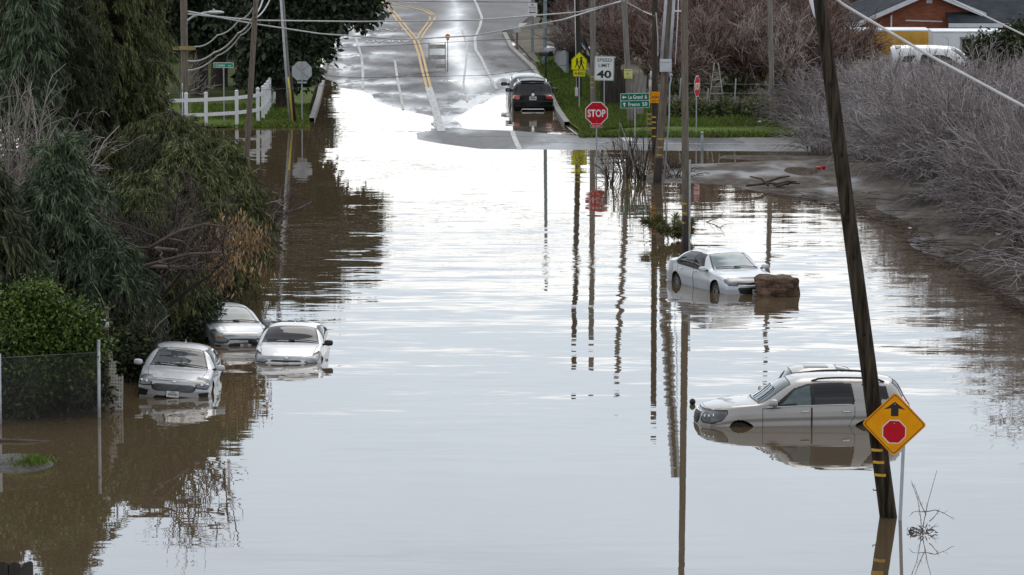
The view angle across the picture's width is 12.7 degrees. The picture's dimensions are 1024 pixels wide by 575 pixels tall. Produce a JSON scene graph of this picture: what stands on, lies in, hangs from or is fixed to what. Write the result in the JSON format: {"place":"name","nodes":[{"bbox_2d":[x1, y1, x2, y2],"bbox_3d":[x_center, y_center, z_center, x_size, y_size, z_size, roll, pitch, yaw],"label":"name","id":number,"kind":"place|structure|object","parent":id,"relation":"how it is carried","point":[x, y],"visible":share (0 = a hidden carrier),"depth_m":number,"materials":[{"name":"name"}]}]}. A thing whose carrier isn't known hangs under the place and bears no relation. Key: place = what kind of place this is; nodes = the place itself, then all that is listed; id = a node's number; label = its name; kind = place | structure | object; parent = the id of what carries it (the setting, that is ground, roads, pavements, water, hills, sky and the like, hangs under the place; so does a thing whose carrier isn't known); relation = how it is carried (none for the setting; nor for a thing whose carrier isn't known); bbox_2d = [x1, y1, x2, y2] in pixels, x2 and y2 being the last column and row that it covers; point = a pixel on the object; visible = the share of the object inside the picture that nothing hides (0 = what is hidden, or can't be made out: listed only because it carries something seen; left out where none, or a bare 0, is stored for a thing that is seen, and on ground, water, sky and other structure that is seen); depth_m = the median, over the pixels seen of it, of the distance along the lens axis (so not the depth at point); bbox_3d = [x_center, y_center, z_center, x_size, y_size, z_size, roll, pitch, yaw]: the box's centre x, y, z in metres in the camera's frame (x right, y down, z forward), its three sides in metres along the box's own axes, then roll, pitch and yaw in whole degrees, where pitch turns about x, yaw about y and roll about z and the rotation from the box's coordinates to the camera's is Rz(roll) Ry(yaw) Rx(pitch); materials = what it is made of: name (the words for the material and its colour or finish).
{"place":"outdoors","nodes":[
{"label":"outdoors","id":0,"kind":"place"},
{"bbox_2d":[0,453,53,471],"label":"mud bank","id":1,"kind":"structure","parent":0,"point":[11,468],"depth_m":101.14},
{"bbox_2d":[0,18,260,99],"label":"shaded lawn","id":2,"kind":"structure","parent":0,"point":[213,92],"depth_m":224.05,"materials":[{"name":"plant"}]},
{"bbox_2d":[0,58,320,127],"bbox_3d":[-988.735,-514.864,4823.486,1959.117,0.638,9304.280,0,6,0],"label":"lawn","id":3,"kind":"structure","parent":0,"point":[306,98],"depth_m":212.24,"materials":[{"name":"green plant"}]},
{"bbox_2d":[172,0,223,113],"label":"utility pole","id":4,"kind":"object","parent":3,"relation":"on","point":[184,47],"visible":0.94,"depth_m":199.59,"materials":[{"name":"brown wood"}]},
{"bbox_2d":[171,77,275,126],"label":"rail fence","id":5,"kind":"object","parent":3,"relation":"on","point":[267,98],"visible":0.48,"depth_m":201.15,"materials":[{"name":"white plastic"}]},
{"bbox_2d":[191,102,311,127],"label":"grass","id":6,"kind":"structure","parent":3,"relation":"on","point":[282,114],"depth_m":205.17,"materials":[{"name":"plant"}]},
{"bbox_2d":[280,0,295,121],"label":"utility pole","id":7,"kind":"object","parent":3,"relation":"on","point":[290,98],"visible":0.87,"depth_m":202.92,"materials":[{"name":"grey wood"}]},
{"bbox_2d":[311,0,576,134],"bbox_3d":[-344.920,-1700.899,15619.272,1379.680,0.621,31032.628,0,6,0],"label":"road","id":8,"kind":"structure","parent":0,"point":[497,54],"depth_m":249.93,"materials":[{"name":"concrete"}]},
{"bbox_2d":[505,78,557,110],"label":"sport utility vehicle","id":9,"kind":"object","parent":8,"relation":"on","point":[531,94],"visible":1,"depth_m":211.05,"materials":[{"name":"black paint"}]},
{"bbox_2d":[0,16,1023,574],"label":"flood water","id":10,"kind":"structure","parent":0,"point":[528,356],"depth_m":111.57,"materials":[{"name":"brown liquid"}]},
{"bbox_2d":[585,102,607,157],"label":"stop sign","id":11,"kind":"object","parent":10,"relation":"in","point":[596,115],"visible":0.92,"depth_m":184.42,"materials":[{"name":"metal"}]},
{"bbox_2d":[638,210,697,240],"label":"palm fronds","id":12,"kind":"object","parent":10,"relation":"on","point":[658,223],"visible":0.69,"depth_m":151.33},
{"bbox_2d":[754,274,799,296],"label":"hay bale","id":13,"kind":"object","parent":10,"relation":"in","point":[768,285],"visible":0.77,"depth_m":134.90},
{"bbox_2d":[693,369,909,426],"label":"sport utility vehicle","id":14,"kind":"object","parent":10,"relation":"in","point":[815,398],"visible":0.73,"depth_m":107.87,"materials":[{"name":"silver metal"}]},
{"bbox_2d":[1,11,1023,415],"bbox_3d":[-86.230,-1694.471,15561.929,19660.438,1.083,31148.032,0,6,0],"label":"ground","id":15,"kind":"structure","parent":0,"point":[739,175],"depth_m":168.78,"materials":[{"name":"soil"}]},
{"bbox_2d":[0,161,55,296],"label":"conifer","id":16,"kind":"object","parent":15,"relation":"on","point":[16,254],"visible":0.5,"depth_m":113.50,"materials":[{"name":"green plant"}]},
{"bbox_2d":[0,330,61,419],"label":"shrub","id":17,"kind":"object","parent":15,"relation":"on","point":[27,406],"visible":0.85,"depth_m":108.99,"materials":[{"name":"green plant"}]},
{"bbox_2d":[0,0,76,176],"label":"conifer","id":18,"kind":"object","parent":15,"relation":"on","point":[27,51],"visible":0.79,"depth_m":156.12,"materials":[{"name":"green plant"}]},
{"bbox_2d":[0,307,109,423],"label":"chain link fence","id":19,"kind":"object","parent":15,"relation":"on","point":[98,389],"visible":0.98,"depth_m":108.87,"materials":[{"name":"metal"}]},
{"bbox_2d":[0,0,122,186],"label":"conifer","id":20,"kind":"object","parent":15,"relation":"on","point":[80,23],"visible":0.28,"depth_m":163.83,"materials":[{"name":"green plant"}]},
{"bbox_2d":[0,267,126,411],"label":"citrus bush","id":21,"kind":"object","parent":15,"relation":"on","point":[40,318],"visible":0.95,"depth_m":109.25,"materials":[{"name":"green plant"}]},
{"bbox_2d":[0,65,127,276],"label":"bare vine","id":22,"kind":"object","parent":15,"relation":"on","point":[19,174],"visible":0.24,"depth_m":129.46,"materials":[{"name":"plant"}]},
{"bbox_2d":[1,79,148,245],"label":"bare vine","id":23,"kind":"object","parent":15,"relation":"on","point":[99,150],"visible":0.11,"depth_m":137.81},
{"bbox_2d":[40,360,118,415],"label":"shrub","id":24,"kind":"object","parent":15,"relation":"on","point":[89,390],"visible":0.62,"depth_m":109.86,"materials":[{"name":"green plant"}]},
{"bbox_2d":[3,129,163,321],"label":"conifer","id":25,"kind":"object","parent":15,"relation":"on","point":[62,193],"visible":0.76,"depth_m":117.31,"materials":[{"name":"green plant"}]},
{"bbox_2d":[48,0,182,181],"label":"conifer","id":26,"kind":"object","parent":15,"relation":"on","point":[134,94],"visible":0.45,"depth_m":166.18,"materials":[{"name":"green plant"}]},
{"bbox_2d":[61,225,171,346],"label":"conifer","id":27,"kind":"object","parent":15,"relation":"on","point":[131,265],"visible":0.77,"depth_m":117.10,"materials":[{"name":"green plant"}]},
{"bbox_2d":[90,311,162,382],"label":"shrub","id":28,"kind":"object","parent":15,"relation":"on","point":[122,360],"visible":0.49,"depth_m":115.83,"materials":[{"name":"green plant"}]},
{"bbox_2d":[80,268,179,377],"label":"bare shrub","id":29,"kind":"object","parent":15,"relation":"on","point":[127,312],"visible":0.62,"depth_m":116.55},
{"bbox_2d":[110,0,183,121],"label":"conifer","id":30,"kind":"object","parent":15,"relation":"on","point":[159,21],"visible":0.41,"depth_m":168.00,"materials":[{"name":"green plant"}]},
{"bbox_2d":[100,167,219,337],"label":"conifer","id":31,"kind":"object","parent":15,"relation":"on","point":[136,189],"visible":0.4,"depth_m":122.92,"materials":[{"name":"green plant"}]},
{"bbox_2d":[97,155,246,342],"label":"bare tree","id":32,"kind":"object","parent":15,"relation":"on","point":[167,244],"visible":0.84,"depth_m":118.61,"materials":[{"name":"plant"}]},
{"bbox_2d":[91,108,253,197],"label":"conifer","id":33,"kind":"object","parent":15,"relation":"on","point":[158,127],"visible":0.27,"depth_m":160.12,"materials":[{"name":"green plant"}]},
{"bbox_2d":[94,134,251,299],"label":"conifer","id":34,"kind":"object","parent":15,"relation":"on","point":[147,156],"visible":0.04,"depth_m":133.56,"materials":[{"name":"green plant"}]},
{"bbox_2d":[134,340,224,397],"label":"sedan","id":35,"kind":"object","parent":15,"relation":"on","point":[197,368],"visible":0.97,"depth_m":113.86,"materials":[{"name":"silver metal"}]},
{"bbox_2d":[160,287,229,341],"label":"shrub","id":36,"kind":"object","parent":15,"relation":"on","point":[190,329],"visible":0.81,"depth_m":124.02,"materials":[{"name":"green plant"}]},
{"bbox_2d":[161,0,232,95],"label":"evergreen tree","id":37,"kind":"object","parent":15,"relation":"on","point":[197,36],"visible":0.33,"depth_m":216.26,"materials":[{"name":"green plant"}]},
{"bbox_2d":[148,130,267,303],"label":"conifer","id":38,"kind":"object","parent":15,"relation":"on","point":[209,167],"visible":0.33,"depth_m":131.20,"materials":[{"name":"green plant"}]},
{"bbox_2d":[183,203,274,300],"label":"tan leaved tree","id":39,"kind":"object","parent":15,"relation":"on","point":[239,242],"visible":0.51,"depth_m":128.15,"materials":[{"name":"brown plant"}]},
{"bbox_2d":[181,128,286,266],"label":"conifer","id":40,"kind":"object","parent":15,"relation":"on","point":[210,144],"visible":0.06,"depth_m":142.87,"materials":[{"name":"green plant"}]},
{"bbox_2d":[200,302,270,345],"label":"hatchback","id":41,"kind":"object","parent":15,"relation":"on","point":[239,324],"visible":0.57,"depth_m":123.90,"materials":[{"name":"silver metal"}]},
{"bbox_2d":[200,138,277,298],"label":"conifer","id":42,"kind":"object","parent":15,"relation":"on","point":[231,159],"visible":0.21,"depth_m":134.07,"materials":[{"name":"green plant"}]},
{"bbox_2d":[244,0,258,157],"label":"utility pole","id":43,"kind":"object","parent":15,"relation":"on","point":[250,87],"visible":0.82,"depth_m":183.25,"materials":[{"name":"brown wood"}]},
{"bbox_2d":[254,169,323,239],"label":"bare shrub","id":44,"kind":"object","parent":15,"relation":"on","point":[285,214],"visible":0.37,"depth_m":151.51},
{"bbox_2d":[248,319,332,363],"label":"hatchback","id":45,"kind":"object","parent":15,"relation":"on","point":[293,342],"visible":0.86,"depth_m":120.69,"materials":[{"name":"white paint"}]},
{"bbox_2d":[200,0,393,107],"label":"evergreen tree","id":46,"kind":"object","parent":15,"relation":"on","point":[310,49],"visible":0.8,"depth_m":209.43,"materials":[{"name":"green plant"}]},
{"bbox_2d":[600,62,625,104],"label":"board fence","id":47,"kind":"object","parent":15,"relation":"on","point":[612,93],"visible":0.38,"depth_m":210.98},
{"bbox_2d":[601,118,646,177],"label":"bare shrub","id":48,"kind":"object","parent":15,"relation":"on","point":[625,174],"visible":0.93,"depth_m":175.69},
{"bbox_2d":[615,123,654,181],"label":"bare shrub","id":49,"kind":"object","parent":15,"relation":"on","point":[637,168],"visible":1,"depth_m":173.78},
{"bbox_2d":[620,93,649,154],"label":"direction sign","id":50,"kind":"object","parent":15,"relation":"on","point":[634,100],"visible":0.95,"depth_m":185.64,"materials":[{"name":"metal"}]},
{"bbox_2d":[651,0,657,153],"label":"utility pole","id":51,"kind":"object","parent":15,"relation":"on","point":[654,68],"visible":0.81,"depth_m":186.05,"materials":[{"name":"brown wood"}]},
{"bbox_2d":[653,0,680,182],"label":"utility pole","id":52,"kind":"object","parent":15,"relation":"on","point":[667,42],"visible":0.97,"depth_m":172.65,"materials":[{"name":"brown wood"}]},
{"bbox_2d":[681,0,688,251],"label":"utility pole","id":53,"kind":"object","parent":15,"relation":"on","point":[685,127],"visible":0.88,"depth_m":147.40,"materials":[{"name":"brown wood"}]},
{"bbox_2d":[533,61,847,137],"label":"verge","id":54,"kind":"structure","parent":15,"relation":"on","point":[761,129],"depth_m":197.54,"materials":[{"name":"green plant"}]},
{"bbox_2d":[590,0,595,102],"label":"utility pole","id":55,"kind":"object","parent":54,"relation":"on","point":[592,50],"visible":0.77,"depth_m":209.18,"materials":[{"name":"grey wood"}]},
{"bbox_2d":[594,56,615,104],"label":"speed limit sign","id":56,"kind":"object","parent":54,"relation":"on","point":[604,68],"visible":0.94,"depth_m":206.70,"materials":[{"name":"white metal"}]},
{"bbox_2d":[621,0,632,120],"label":"utility pole","id":57,"kind":"object","parent":54,"relation":"on","point":[626,53],"visible":0.69,"depth_m":200.24,"materials":[{"name":"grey wood"}]},
{"bbox_2d":[188,0,620,39],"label":"cable","id":58,"kind":"object","parent":57,"relation":"attached to","point":[398,38],"visible":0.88,"depth_m":200.01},
{"bbox_2d":[188,0,624,21],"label":"cable","id":59,"kind":"object","parent":57,"relation":"attached to","point":[415,20],"visible":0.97,"depth_m":199.91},
{"bbox_2d":[768,0,774,118],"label":"utility pole","id":60,"kind":"object","parent":54,"relation":"on","point":[770,42],"visible":0.69,"depth_m":200.38,"materials":[{"name":"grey wood"}]},
{"bbox_2d":[667,245,769,294],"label":"sedan","id":61,"kind":"object","parent":15,"relation":"on","point":[728,271],"visible":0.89,"depth_m":137.06,"materials":[{"name":"white paint"}]},
{"bbox_2d":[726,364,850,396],"bbox_3d":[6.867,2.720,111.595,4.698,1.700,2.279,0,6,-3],"label":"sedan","id":62,"kind":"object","parent":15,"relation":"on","point":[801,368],"visible":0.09,"depth_m":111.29,"materials":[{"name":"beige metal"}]},
{"bbox_2d":[739,57,843,123],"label":"bare shrub","id":63,"kind":"object","parent":15,"relation":"on","point":[772,107],"visible":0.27,"depth_m":198.46,"materials":[{"name":"plant"}]},
{"bbox_2d":[760,86,879,154],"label":"bare shrub","id":64,"kind":"object","parent":15,"relation":"on","point":[812,148],"visible":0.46,"depth_m":186.43,"materials":[{"name":"plant"}]},
{"bbox_2d":[749,52,905,131],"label":"bare shrub","id":65,"kind":"object","parent":15,"relation":"on","point":[820,91],"visible":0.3,"depth_m":196.01,"materials":[{"name":"plant"}]},
{"bbox_2d":[796,84,907,159],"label":"bare shrub","id":66,"kind":"object","parent":15,"relation":"on","point":[857,154],"visible":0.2,"depth_m":181.88,"materials":[{"name":"plant"}]},
{"bbox_2d":[813,0,896,517],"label":"utility pole","id":67,"kind":"object","parent":15,"relation":"on","point":[884,490],"visible":0.98,"depth_m":93.82,"materials":[{"name":"brown wood"}]},
{"bbox_2d":[836,0,1023,107],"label":"cable","id":68,"kind":"object","parent":67,"relation":"attached to","point":[929,55],"visible":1,"depth_m":91.92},
{"bbox_2d":[795,40,943,139],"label":"bare shrub","id":69,"kind":"object","parent":15,"relation":"on","point":[846,81],"visible":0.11,"depth_m":192.03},
{"bbox_2d":[863,393,925,519],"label":"stop ahead sign","id":70,"kind":"object","parent":15,"relation":"on","point":[894,424],"visible":1,"depth_m":93.85,"materials":[{"name":"yellow metal"}]},
{"bbox_2d":[815,62,986,176],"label":"bare shrub","id":71,"kind":"object","parent":15,"relation":"on","point":[872,129],"visible":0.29,"depth_m":173.25,"materials":[{"name":"plant"}]},
{"bbox_2d":[812,37,1005,132],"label":"bare shrub","id":72,"kind":"object","parent":15,"relation":"on","point":[887,72],"visible":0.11,"depth_m":186.31,"materials":[{"name":"plant"}]},
{"bbox_2d":[844,46,1018,164],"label":"bare shrub","id":73,"kind":"object","parent":15,"relation":"on","point":[856,104],"visible":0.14,"depth_m":175.54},
{"bbox_2d":[843,37,1020,161],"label":"bare shrub","id":74,"kind":"object","parent":15,"relation":"on","point":[1003,82],"visible":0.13,"depth_m":175.05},
{"bbox_2d":[850,70,1022,203],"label":"bare shrub","id":75,"kind":"object","parent":15,"relation":"on","point":[916,145],"visible":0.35,"depth_m":165.59,"materials":[{"name":"plant"}]},
{"bbox_2d":[849,50,1023,194],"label":"bare shrub","id":76,"kind":"object","parent":15,"relation":"on","point":[938,113],"visible":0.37,"depth_m":166.03,"materials":[{"name":"plant"}]},
{"bbox_2d":[869,81,1023,224],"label":"bare shrub","id":77,"kind":"object","parent":15,"relation":"on","point":[944,196],"visible":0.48,"depth_m":156.50,"materials":[{"name":"plant"}]},
{"bbox_2d":[880,45,1023,189],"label":"bare shrub","id":78,"kind":"object","parent":15,"relation":"on","point":[961,100],"visible":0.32,"depth_m":165.43,"materials":[{"name":"plant"}]},
{"bbox_2d":[899,28,1023,97],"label":"bare shrub","id":79,"kind":"object","parent":15,"relation":"on","point":[1021,71],"visible":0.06,"depth_m":194.24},
{"bbox_2d":[911,40,1023,110],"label":"bare shrub","id":80,"kind":"object","parent":15,"relation":"on","point":[945,72],"visible":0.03,"depth_m":180.48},
{"bbox_2d":[913,66,1023,213],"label":"bare shrub","id":81,"kind":"object","parent":15,"relation":"on","point":[990,124],"visible":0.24,"depth_m":155.81,"materials":[{"name":"plant"}]},
{"bbox_2d":[915,84,1023,248],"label":"bare shrub","id":82,"kind":"object","parent":15,"relation":"on","point":[981,176],"visible":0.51,"depth_m":147.89,"materials":[{"name":"plant"}]},
{"bbox_2d":[929,82,1023,245],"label":"bare shrub","id":83,"kind":"object","parent":15,"relation":"on","point":[1010,130],"visible":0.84,"depth_m":144.34,"materials":[{"name":"plant"}]},
{"bbox_2d":[953,154,1023,294],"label":"bare shrub","id":84,"kind":"object","parent":15,"relation":"on","point":[1008,255],"visible":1,"depth_m":132.52,"materials":[{"name":"plant"}]},
{"bbox_2d":[965,132,1023,275],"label":"bare shrub","id":85,"kind":"object","parent":15,"relation":"on","point":[1017,223],"visible":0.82,"depth_m":140.08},
{"bbox_2d":[416,128,869,151],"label":"crossing road","id":86,"kind":"structure","parent":0,"point":[485,139],"depth_m":192.03,"materials":[{"name":"asphalt"}]},
{"bbox_2d":[512,16,1023,109],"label":"orchard floor","id":87,"kind":"structure","parent":0,"point":[524,39],"depth_m":242.39,"materials":[{"name":"green plant"}]},
{"bbox_2d":[540,0,620,35],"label":"orchard tree","id":88,"kind":"object","parent":87,"relation":"on","point":[557,6],"visible":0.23,"depth_m":245.22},
{"bbox_2d":[531,1,638,66],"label":"orchard tree","id":89,"kind":"object","parent":87,"relation":"on","point":[561,39],"visible":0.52,"depth_m":231.33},
{"bbox_2d":[561,0,678,78],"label":"orchard tree","id":90,"kind":"object","parent":87,"relation":"on","point":[584,23],"visible":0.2,"depth_m":228.92,"materials":[{"name":"plant"}]},
{"bbox_2d":[586,0,705,88],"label":"orchard tree","id":91,"kind":"object","parent":87,"relation":"on","point":[617,46],"visible":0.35,"depth_m":221.21,"materials":[{"name":"plant"}]},
{"bbox_2d":[597,0,760,88],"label":"orchard tree","id":92,"kind":"object","parent":87,"relation":"on","point":[741,8],"visible":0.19,"depth_m":220.72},
{"bbox_2d":[629,2,733,99],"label":"orchard tree","id":93,"kind":"object","parent":87,"relation":"on","point":[697,40],"visible":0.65,"depth_m":207.54,"materials":[{"name":"plant"}]},
{"bbox_2d":[638,0,760,99],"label":"orchard tree","id":94,"kind":"object","parent":87,"relation":"on","point":[708,84],"visible":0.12,"depth_m":212.88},
{"bbox_2d":[689,11,783,104],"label":"orchard tree","id":95,"kind":"object","parent":87,"relation":"on","point":[742,86],"visible":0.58,"depth_m":209.47,"materials":[{"name":"plant"}]},
{"bbox_2d":[701,0,814,86],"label":"orchard tree","id":96,"kind":"object","parent":87,"relation":"on","point":[757,11],"visible":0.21,"depth_m":222.06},
{"bbox_2d":[714,3,820,90],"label":"orchard tree","id":97,"kind":"object","parent":87,"relation":"on","point":[791,30],"visible":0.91,"depth_m":207.54,"materials":[{"name":"plant"}]},
{"bbox_2d":[722,2,847,86],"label":"orchard tree","id":98,"kind":"object","parent":87,"relation":"on","point":[809,52],"visible":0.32,"depth_m":215.39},
{"bbox_2d":[777,0,893,78],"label":"orchard tree","id":99,"kind":"object","parent":87,"relation":"on","point":[833,9],"visible":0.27,"depth_m":225.70,"materials":[{"name":"plant"}]},
{"bbox_2d":[788,0,886,79],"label":"orchard tree","id":100,"kind":"object","parent":87,"relation":"on","point":[863,37],"visible":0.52,"depth_m":216.52,"materials":[{"name":"plant"}]},
{"bbox_2d":[837,27,928,52],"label":"box trailer","id":101,"kind":"object","parent":87,"relation":"on","point":[916,35],"visible":0.18,"depth_m":250.01,"materials":[{"name":"yellow paint"}]},
{"bbox_2d":[890,45,966,75],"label":"van","id":102,"kind":"object","parent":87,"relation":"on","point":[940,50],"visible":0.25,"depth_m":221.42,"materials":[{"name":"white paint"}]},
{"bbox_2d":[840,0,1023,29],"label":"brick house","id":103,"kind":"structure","parent":87,"relation":"on","point":[927,14],"depth_m":261.86,"materials":[{"name":"brick"}]},
{"bbox_2d":[928,28,1000,49],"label":"box trailer","id":104,"kind":"object","parent":87,"relation":"on","point":[936,36],"visible":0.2,"depth_m":246.03,"materials":[{"name":"white paint"}]},
{"bbox_2d":[959,14,1023,87],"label":"evergreen shrub","id":105,"kind":"object","parent":87,"relation":"on","point":[1010,36],"visible":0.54,"depth_m":216.38,"materials":[{"name":"green plant"}]},
{"bbox_2d":[756,187,1023,320],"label":"twig litter","id":106,"kind":"object","parent":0,"point":[980,284],"visible":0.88,"depth_m":148.20,"materials":[{"name":"plant"}]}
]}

